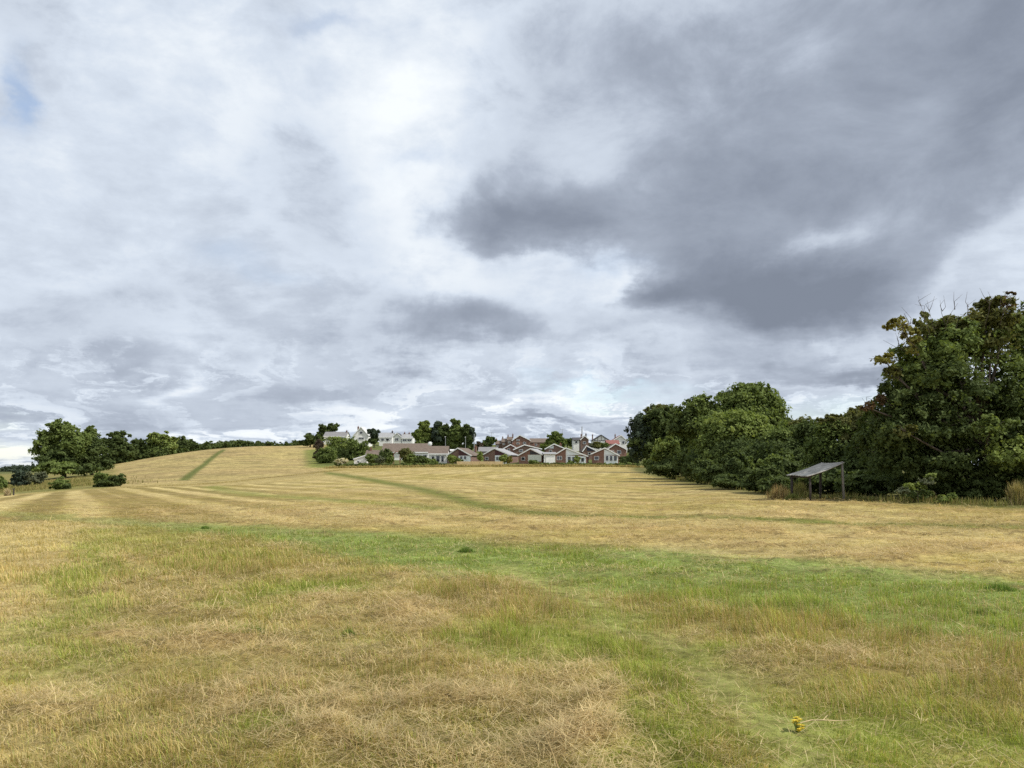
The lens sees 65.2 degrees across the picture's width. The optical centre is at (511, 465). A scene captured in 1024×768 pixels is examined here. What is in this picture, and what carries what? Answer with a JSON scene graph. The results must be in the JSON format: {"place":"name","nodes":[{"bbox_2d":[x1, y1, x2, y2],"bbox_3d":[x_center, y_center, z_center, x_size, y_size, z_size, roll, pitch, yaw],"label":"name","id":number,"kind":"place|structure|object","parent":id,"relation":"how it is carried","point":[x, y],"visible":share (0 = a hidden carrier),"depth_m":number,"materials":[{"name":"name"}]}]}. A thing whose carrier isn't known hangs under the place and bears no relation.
{"place":"outdoors","nodes":[
{"label":"outdoors","id":0,"kind":"place"},
{"bbox_2d":[4,489,10,495],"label":"tall grass","id":1,"kind":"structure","parent":0,"point":[7,492],"depth_m":105.87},
{"bbox_2d":[0,474,174,492],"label":"rough meadow","id":2,"kind":"structure","parent":0,"point":[75,482],"depth_m":138.19,"materials":[{"name":"green plant"}]},
{"bbox_2d":[106,469,347,488],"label":"long grass","id":3,"kind":"structure","parent":0,"point":[239,480],"depth_m":137.49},
{"bbox_2d":[323,463,643,468],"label":"long grass","id":4,"kind":"structure","parent":0,"point":[494,465],"depth_m":192.77,"materials":[{"name":"plant"}]},
{"bbox_2d":[0,442,1023,767],"bbox_3d":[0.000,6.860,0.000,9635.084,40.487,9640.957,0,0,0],"label":"ground","id":5,"kind":"structure","parent":0,"point":[174,474],"depth_m":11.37,"materials":[{"name":"plant"}]},
{"bbox_2d":[0,475,7,488],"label":"bush","id":6,"kind":"object","parent":5,"relation":"on","point":[3,482],"visible":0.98,"depth_m":129.82,"materials":[{"name":"green plant"}]},
{"bbox_2d":[0,463,35,471],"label":"distant woodland","id":7,"kind":"object","parent":5,"relation":"on","point":[12,467],"visible":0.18,"depth_m":987.07,"materials":[{"name":"green plant"}]},
{"bbox_2d":[7,468,35,486],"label":"bush","id":8,"kind":"object","parent":5,"relation":"on","point":[21,477],"visible":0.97,"depth_m":149.40,"materials":[{"name":"green plant"}]},
{"bbox_2d":[32,471,47,483],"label":"bush","id":9,"kind":"object","parent":5,"relation":"on","point":[41,476],"visible":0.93,"depth_m":151.68,"materials":[{"name":"green plant"}]},
{"bbox_2d":[48,476,71,489],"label":"bush","id":10,"kind":"object","parent":5,"relation":"on","point":[59,483],"visible":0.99,"depth_m":119.36,"materials":[{"name":"green plant"}]},
{"bbox_2d":[27,418,99,477],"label":"broadleaf tree","id":11,"kind":"object","parent":5,"relation":"on","point":[60,449],"visible":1,"depth_m":187.56,"materials":[{"name":"green plant"}]},
{"bbox_2d":[78,425,115,474],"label":"broadleaf tree","id":12,"kind":"object","parent":5,"relation":"on","point":[95,448],"visible":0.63,"depth_m":195.42,"materials":[{"name":"green plant"}]},
{"bbox_2d":[93,470,126,486],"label":"bush","id":13,"kind":"object","parent":5,"relation":"on","point":[102,479],"visible":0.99,"depth_m":121.35,"materials":[{"name":"green plant"}]},
{"bbox_2d":[99,430,138,463],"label":"broadleaf tree","id":14,"kind":"object","parent":5,"relation":"on","point":[120,447],"visible":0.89,"depth_m":298.04,"materials":[{"name":"green plant"}]},
{"bbox_2d":[130,438,151,459],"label":"broadleaf tree","id":15,"kind":"object","parent":5,"relation":"on","point":[139,445],"visible":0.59,"depth_m":328.31,"materials":[{"name":"green plant"}]},
{"bbox_2d":[145,430,178,456],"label":"broadleaf tree","id":16,"kind":"object","parent":5,"relation":"on","point":[155,441],"visible":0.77,"depth_m":328.27,"materials":[{"name":"green plant"}]},
{"bbox_2d":[134,447,189,460],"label":"scrub","id":17,"kind":"object","parent":5,"relation":"on","point":[163,452],"visible":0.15,"depth_m":324.86,"materials":[{"name":"green plant"}]},
{"bbox_2d":[176,435,200,451],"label":"broadleaf tree","id":18,"kind":"object","parent":5,"relation":"on","point":[183,441],"visible":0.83,"depth_m":348.67,"materials":[{"name":"green plant"}]},
{"bbox_2d":[188,440,313,451],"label":"wood","id":19,"kind":"object","parent":5,"relation":"on","point":[207,445],"visible":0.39,"depth_m":462.51,"materials":[{"name":"green plant"}]},
{"bbox_2d":[244,626,263,632],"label":"grass tussock","id":20,"kind":"object","parent":5,"relation":"on","point":[259,629],"depth_m":7.71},
{"bbox_2d":[298,433,323,446],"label":"village tree","id":21,"kind":"object","parent":5,"relation":"on","point":[310,438],"visible":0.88,"depth_m":318.89,"materials":[{"name":"green plant"}]},
{"bbox_2d":[312,439,323,458],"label":"garden shrub","id":22,"kind":"object","parent":5,"relation":"on","point":[318,444],"visible":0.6,"depth_m":231.24,"materials":[{"name":"brown plant"}]},
{"bbox_2d":[313,446,336,462],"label":"garden shrub","id":23,"kind":"object","parent":5,"relation":"on","point":[327,454],"visible":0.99,"depth_m":220.61,"materials":[{"name":"green plant"}]},
{"bbox_2d":[316,423,339,436],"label":"village tree","id":24,"kind":"object","parent":5,"relation":"on","point":[329,427],"visible":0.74,"depth_m":350.75,"materials":[{"name":"green plant"}]},
{"bbox_2d":[323,431,350,444],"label":"house","id":25,"kind":"structure","parent":5,"relation":"on","point":[336,434],"depth_m":339.27,"materials":[{"name":"grey tile"}]},
{"bbox_2d":[321,435,353,458],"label":"garden shrub","id":26,"kind":"object","parent":5,"relation":"on","point":[338,442],"visible":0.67,"depth_m":238.84,"materials":[{"name":"green plant"}]},
{"bbox_2d":[333,458,348,466],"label":"garden shrub","id":27,"kind":"object","parent":5,"relation":"on","point":[341,461],"visible":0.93,"depth_m":197.27,"materials":[{"name":"beige plant"}]},
{"bbox_2d":[340,628,355,635],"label":"grass tussock","id":28,"kind":"object","parent":5,"relation":"on","point":[348,630],"depth_m":7.62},
{"bbox_2d":[337,438,369,459],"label":"garden shrub","id":29,"kind":"object","parent":5,"relation":"on","point":[354,449],"visible":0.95,"depth_m":231.06,"materials":[{"name":"green plant"}]},
{"bbox_2d":[353,453,367,463],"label":"shed","id":30,"kind":"structure","parent":5,"relation":"on","point":[361,459],"depth_m":205.00,"materials":[{"name":"grey tile"}]},
{"bbox_2d":[353,426,371,446],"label":"house","id":31,"kind":"structure","parent":5,"relation":"on","point":[360,435],"depth_m":302.00,"materials":[{"name":"paint"}]},
{"bbox_2d":[365,448,379,462],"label":"outbuilding","id":32,"kind":"structure","parent":5,"relation":"on","point":[374,452],"depth_m":223.79,"materials":[{"name":"brown brick"}]},
{"bbox_2d":[366,428,380,447],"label":"village tree","id":33,"kind":"object","parent":5,"relation":"on","point":[374,436],"visible":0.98,"depth_m":295.20,"materials":[{"name":"green plant"}]},
{"bbox_2d":[365,453,384,462],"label":"garden shrub","id":34,"kind":"object","parent":5,"relation":"on","point":[371,458],"visible":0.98,"depth_m":203.15,"materials":[{"name":"green plant"}]},
{"bbox_2d":[378,430,394,445],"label":"house","id":35,"kind":"structure","parent":5,"relation":"on","point":[385,437],"depth_m":312.00,"materials":[{"name":"paint"}]},
{"bbox_2d":[378,448,394,463],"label":"garden shrub","id":36,"kind":"object","parent":5,"relation":"on","point":[386,453],"visible":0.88,"depth_m":206.29,"materials":[{"name":"green plant"}]},
{"bbox_2d":[346,462,447,465],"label":"hedge","id":37,"kind":"object","parent":5,"relation":"on","point":[377,464],"visible":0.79,"depth_m":199.65,"materials":[{"name":"green plant"}]},
{"bbox_2d":[392,433,401,442],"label":"house","id":38,"kind":"structure","parent":5,"relation":"on","point":[397,437],"depth_m":303.00,"materials":[{"name":"paint"}]},
{"bbox_2d":[382,443,431,459],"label":"bungalow","id":39,"kind":"object","parent":5,"relation":"on","point":[418,449],"visible":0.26,"depth_m":238.14,"materials":[{"name":"brown tile"}]},
{"bbox_2d":[398,448,416,463],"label":"garden shrub","id":40,"kind":"object","parent":5,"relation":"on","point":[408,455],"visible":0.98,"depth_m":206.15,"materials":[{"name":"green plant"}]},
{"bbox_2d":[401,432,414,442],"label":"house","id":41,"kind":"structure","parent":5,"relation":"on","point":[407,438],"depth_m":303.02,"materials":[{"name":"white paint"}]},
{"bbox_2d":[411,420,431,442],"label":"village tree","id":42,"kind":"object","parent":5,"relation":"on","point":[422,433],"visible":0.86,"depth_m":260.73,"materials":[{"name":"green plant"}]},
{"bbox_2d":[414,455,429,462],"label":"garden shrub","id":43,"kind":"object","parent":5,"relation":"on","point":[420,459],"visible":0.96,"depth_m":206.29,"materials":[{"name":"green plant"}]},
{"bbox_2d":[428,446,449,462],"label":"bungalow","id":44,"kind":"object","parent":5,"relation":"on","point":[438,453],"visible":0.77,"depth_m":219.25,"materials":[{"name":"brown tile"}]},
{"bbox_2d":[430,421,449,445],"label":"village tree","id":45,"kind":"object","parent":5,"relation":"on","point":[439,432],"visible":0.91,"depth_m":260.33,"materials":[{"name":"green plant"}]},
{"bbox_2d":[446,454,463,463],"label":"garden shrub","id":46,"kind":"object","parent":5,"relation":"on","point":[452,459],"visible":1,"depth_m":203.53,"materials":[{"name":"green plant"}]},
{"bbox_2d":[446,418,464,448],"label":"village tree","id":47,"kind":"object","parent":5,"relation":"on","point":[454,437],"visible":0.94,"depth_m":258.74,"materials":[{"name":"green plant"}]},
{"bbox_2d":[446,445,478,463],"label":"bungalow","id":48,"kind":"object","parent":5,"relation":"on","point":[466,454],"visible":0.69,"depth_m":216.13,"materials":[{"name":"brown brick"}]},
{"bbox_2d":[457,546,474,552],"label":"grass tussock","id":49,"kind":"object","parent":5,"relation":"on","point":[464,550],"depth_m":15.00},
{"bbox_2d":[459,424,475,449],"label":"village tree","id":50,"kind":"object","parent":5,"relation":"on","point":[468,432],"visible":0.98,"depth_m":256.81,"materials":[{"name":"green plant"}]},
{"bbox_2d":[457,461,502,465],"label":"wooden fence","id":51,"kind":"object","parent":5,"relation":"on","point":[473,463],"visible":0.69,"depth_m":202.99,"materials":[{"name":"beige wood"}]},
{"bbox_2d":[477,451,483,460],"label":"garden shrub","id":52,"kind":"object","parent":5,"relation":"on","point":[480,456],"visible":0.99,"depth_m":204.54,"materials":[{"name":"green plant"}]},
{"bbox_2d":[475,436,496,449],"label":"village tree","id":53,"kind":"object","parent":5,"relation":"on","point":[489,441],"visible":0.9,"depth_m":288.51,"materials":[{"name":"green plant"}]},
{"bbox_2d":[478,447,497,457],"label":"bungalow","id":54,"kind":"object","parent":5,"relation":"on","point":[483,450],"visible":0.43,"depth_m":245.44,"materials":[{"name":"grey brick"}]},
{"bbox_2d":[495,438,501,448],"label":"terraced house","id":55,"kind":"structure","parent":5,"relation":"on","point":[498,443],"depth_m":296.00,"materials":[{"name":"brown brick"}]},
{"bbox_2d":[483,448,517,463],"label":"bungalow","id":56,"kind":"object","parent":5,"relation":"on","point":[493,454],"visible":0.57,"depth_m":216.34,"materials":[{"name":"brown brick"}]},
{"bbox_2d":[501,436,506,448],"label":"terraced house","id":57,"kind":"structure","parent":5,"relation":"on","point":[504,442],"depth_m":295.00,"materials":[{"name":"brown brick"}]},
{"bbox_2d":[498,454,512,463],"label":"garden shrub","id":58,"kind":"object","parent":5,"relation":"on","point":[506,458],"visible":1,"depth_m":205.58,"materials":[{"name":"green plant"}]},
{"bbox_2d":[503,444,516,452],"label":"bungalow","id":59,"kind":"object","parent":5,"relation":"on","point":[510,447],"visible":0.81,"depth_m":250.00,"materials":[{"name":"red brick"}]},
{"bbox_2d":[507,435,512,445],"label":"terraced house","id":60,"kind":"structure","parent":5,"relation":"on","point":[509,440],"depth_m":294.00,"materials":[{"name":"brown brick"}]},
{"bbox_2d":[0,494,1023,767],"bbox_3d":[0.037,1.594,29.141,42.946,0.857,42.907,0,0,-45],"label":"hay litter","id":61,"kind":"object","parent":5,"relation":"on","point":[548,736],"visible":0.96,"depth_m":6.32,"materials":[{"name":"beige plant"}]},
{"bbox_2d":[1,525,1023,757],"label":"seed heads","id":62,"kind":"object","parent":5,"relation":"on","point":[888,667],"visible":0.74,"depth_m":7.37,"materials":[{"name":"plant"}]},
{"bbox_2d":[512,434,530,446],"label":"house","id":63,"kind":"structure","parent":5,"relation":"on","point":[519,440],"depth_m":292.00,"materials":[{"name":"red brick"}]},
{"bbox_2d":[513,443,541,459],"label":"bungalow","id":64,"kind":"object","parent":5,"relation":"on","point":[520,449],"visible":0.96,"depth_m":240.00,"materials":[{"name":"brown brick"}]},
{"bbox_2d":[517,448,543,463],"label":"bungalow","id":65,"kind":"object","parent":5,"relation":"on","point":[526,456],"visible":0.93,"depth_m":213.05,"materials":[{"name":"red brick"}]},
{"bbox_2d":[528,455,540,460],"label":"garage door","id":66,"kind":"structure","parent":65,"relation":"in","point":[530,457],"depth_m":212.64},
{"bbox_2d":[530,438,546,447],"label":"terraced house","id":67,"kind":"structure","parent":5,"relation":"on","point":[537,442],"depth_m":300.66,"materials":[{"name":"brown brick"}]},
{"bbox_2d":[542,452,555,462],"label":"garage","id":68,"kind":"structure","parent":5,"relation":"on","point":[548,457],"depth_m":211.00,"materials":[{"name":"white paint"}]},
{"bbox_2d":[546,456,553,462],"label":"garage door","id":69,"kind":"structure","parent":68,"relation":"in","point":[550,459],"depth_m":210.88,"materials":[{"name":"white paint"}]},
{"bbox_2d":[539,431,566,451],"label":"village tree","id":70,"kind":"object","parent":5,"relation":"on","point":[556,437],"visible":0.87,"depth_m":266.83,"materials":[{"name":"green plant"}]},
{"bbox_2d":[543,443,563,459],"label":"bungalow","id":71,"kind":"object","parent":5,"relation":"on","point":[556,448],"visible":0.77,"depth_m":240.00,"materials":[{"name":"brown brick"}]},
{"bbox_2d":[563,437,571,447],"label":"village tree","id":72,"kind":"object","parent":5,"relation":"on","point":[569,442],"visible":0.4,"depth_m":318.67,"materials":[{"name":"green plant"}]},
{"bbox_2d":[555,448,589,462],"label":"bungalow","id":73,"kind":"object","parent":5,"relation":"on","point":[564,455],"visible":0.72,"depth_m":212.03,"materials":[{"name":"paint"}]},
{"bbox_2d":[567,455,580,462],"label":"garden shrub","id":74,"kind":"object","parent":5,"relation":"on","point":[576,458],"visible":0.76,"depth_m":204.63,"materials":[{"name":"green plant"}]},
{"bbox_2d":[571,437,580,450],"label":"house","id":75,"kind":"structure","parent":5,"relation":"on","point":[575,443],"depth_m":285.00,"materials":[{"name":"paint"}]},
{"bbox_2d":[578,434,589,452],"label":"house","id":76,"kind":"structure","parent":5,"relation":"on","point":[583,440],"depth_m":270.00,"materials":[{"name":"brown brick"}]},
{"bbox_2d":[534,462,640,465],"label":"hedge","id":77,"kind":"object","parent":5,"relation":"on","point":[616,464],"visible":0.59,"depth_m":199.54,"materials":[{"name":"green plant"}]},
{"bbox_2d":[580,445,596,459],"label":"bungalow","id":78,"kind":"object","parent":5,"relation":"on","point":[586,450],"visible":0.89,"depth_m":240.00,"materials":[{"name":"brown brick"}]},
{"bbox_2d":[589,441,609,450],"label":"village tree","id":79,"kind":"object","parent":5,"relation":"on","point":[597,445],"visible":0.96,"depth_m":271.27,"materials":[{"name":"green plant"}]},
{"bbox_2d":[591,434,608,449],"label":"house","id":80,"kind":"structure","parent":5,"relation":"on","point":[601,438],"depth_m":298.00,"materials":[{"name":"paint"}]},
{"bbox_2d":[591,448,619,463],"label":"bungalow","id":81,"kind":"object","parent":5,"relation":"on","point":[604,455],"visible":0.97,"depth_m":211.94,"materials":[{"name":"paint"}]},
{"bbox_2d":[605,440,619,444],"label":"house","id":82,"kind":"structure","parent":5,"relation":"on","point":[610,442],"depth_m":277.01,"materials":[{"name":"red brick"}]},
{"bbox_2d":[607,443,626,459],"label":"bungalow","id":83,"kind":"object","parent":5,"relation":"on","point":[618,449],"visible":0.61,"depth_m":245.00,"materials":[{"name":"red brick"}]},
{"bbox_2d":[612,435,626,452],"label":"house","id":84,"kind":"structure","parent":5,"relation":"on","point":[622,440],"depth_m":296.00,"materials":[{"name":"paint"}]},
{"bbox_2d":[618,455,634,462],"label":"garden shrub","id":85,"kind":"object","parent":5,"relation":"on","point":[624,459],"visible":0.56,"depth_m":202.18,"materials":[{"name":"green plant"}]},
{"bbox_2d":[623,403,680,462],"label":"hedge tree","id":86,"kind":"object","parent":5,"relation":"on","point":[648,428],"visible":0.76,"depth_m":130.54,"materials":[{"name":"green plant"}]},
{"bbox_2d":[641,426,700,477],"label":"hedge tree","id":87,"kind":"object","parent":5,"relation":"on","point":[659,462],"visible":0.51,"depth_m":93.92,"materials":[{"name":"green plant"}]},
{"bbox_2d":[689,447,755,488],"bbox_3d":[15.386,0.214,59.285,4.167,3.294,11.474,0,0,0],"label":"thicket","id":88,"kind":"object","parent":5,"relation":"on","point":[734,469],"visible":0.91,"depth_m":55.87,"materials":[{"name":"green plant"}]},
{"bbox_2d":[672,409,774,483],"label":"hedge tree","id":89,"kind":"object","parent":5,"relation":"on","point":[719,437],"visible":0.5,"depth_m":70.84,"materials":[{"name":"green plant"}]},
{"bbox_2d":[664,381,792,456],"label":"hedge tree","id":90,"kind":"object","parent":5,"relation":"on","point":[759,398],"visible":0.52,"depth_m":82.89,"materials":[{"name":"green plant"}]},
{"bbox_2d":[739,447,800,492],"bbox_3d":[15.290,0.363,46.547,3.486,2.966,4.703,0,0,0],"label":"thicket","id":91,"kind":"object","parent":5,"relation":"on","point":[775,469],"visible":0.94,"depth_m":46.16,"materials":[{"name":"green plant"}]},
{"bbox_2d":[765,484,788,498],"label":"tall grass","id":92,"kind":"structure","parent":5,"relation":"on","point":[781,491],"depth_m":38.62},
{"bbox_2d":[742,414,819,469],"bbox_3d":[20.528,-1.023,58.459,7.016,5.735,7.460,0,0,0],"label":"hedge tree","id":93,"kind":"object","parent":5,"relation":"on","point":[783,436],"visible":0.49,"depth_m":57.93,"materials":[{"name":"green plant"}]},
{"bbox_2d":[784,493,799,499],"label":"tall grass","id":94,"kind":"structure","parent":5,"relation":"on","point":[792,496],"depth_m":37.49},
{"bbox_2d":[792,716,804,732],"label":"yellow flower","id":95,"kind":"object","parent":5,"relation":"on","point":[797,725],"visible":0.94,"depth_m":4.81,"materials":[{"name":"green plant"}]},
{"bbox_2d":[786,461,844,500],"bbox_3d":[14.432,0.842,38.112,1.915,2.125,2.171,0,0,-8],"label":"open shelter","id":96,"kind":"object","parent":5,"relation":"on","point":[815,470],"visible":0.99,"depth_m":37.88,"materials":[{"name":"metal"}]},
{"bbox_2d":[800,716,850,722],"bbox_3d":[1.915,1.555,4.913,0.311,0.034,0.065,0,0,0],"label":"dead twig","id":97,"kind":"object","parent":5,"relation":"on","point":[825,720],"visible":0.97,"depth_m":4.89,"materials":[{"name":"beige wood"}]},
{"bbox_2d":[789,466,902,495],"bbox_3d":[19.036,0.878,46.865,6.039,1.978,9.999,0,0,0],"label":"thicket","id":98,"kind":"object","parent":5,"relation":"on","point":[860,481],"visible":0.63,"depth_m":43.84,"materials":[{"name":"green plant"}]},
{"bbox_2d":[802,405,903,493],"bbox_3d":[21.013,-0.982,47.814,5.648,5.708,7.972,0,0,0],"label":"hedge tree","id":99,"kind":"object","parent":5,"relation":"on","point":[828,447],"visible":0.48,"depth_m":49.39,"materials":[{"name":"green plant"}]},
{"bbox_2d":[894,473,936,498],"bbox_3d":[17.458,1.066,34.830,2.005,1.571,1.570,0,0,0],"label":"bush","id":100,"kind":"object","parent":5,"relation":"on","point":[905,487],"visible":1,"depth_m":34.52,"materials":[{"name":"green plant"}]},
{"bbox_2d":[849,289,1023,499],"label":"tree","id":101,"kind":"object","parent":5,"relation":"on","point":[941,416],"visible":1,"depth_m":36.66,"materials":[{"name":"green plant"}]},
{"bbox_2d":[934,492,958,502],"bbox_3d":[18.474,1.468,33.983,1.044,0.763,0.702,0,0,0],"label":"bush","id":102,"kind":"object","parent":5,"relation":"on","point":[953,496],"visible":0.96,"depth_m":33.94,"materials":[{"name":"green plant"}]},
{"bbox_2d":[883,472,1023,500],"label":"thicket","id":103,"kind":"object","parent":5,"relation":"on","point":[993,488],"visible":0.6,"depth_m":36.94,"materials":[{"name":"green plant"}]},
{"bbox_2d":[960,607,1004,615],"bbox_3d":[5.123,1.579,8.661,0.404,0.079,0.311,0,0,0],"label":"grass tussock","id":104,"kind":"object","parent":5,"relation":"on","point":[980,611],"depth_m":8.65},
{"bbox_2d":[978,581,1019,591],"bbox_3d":[6.243,1.543,10.223,0.438,0.144,0.388,0,0,0],"label":"grass tussock","id":105,"kind":"object","parent":5,"relation":"on","point":[999,586],"depth_m":10.19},
{"bbox_2d":[1003,479,1023,504],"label":"tall grass","id":106,"kind":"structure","parent":5,"relation":"on","point":[1017,491],"depth_m":32.89,"materials":[{"name":"plant"}]},
{"bbox_2d":[0,0,1023,467],"label":"sky","id":107,"kind":"structure","parent":0,"point":[222,220],"materials":[{"name":"grey"}]},
{"bbox_2d":[789,479,808,495],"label":"tall grass","id":108,"kind":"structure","parent":0,"point":[799,486],"depth_m":41.30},
{"bbox_2d":[662,474,1022,506],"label":"long grass","id":109,"kind":"structure","parent":0,"point":[868,498],"depth_m":36.10,"materials":[{"name":"plant"}]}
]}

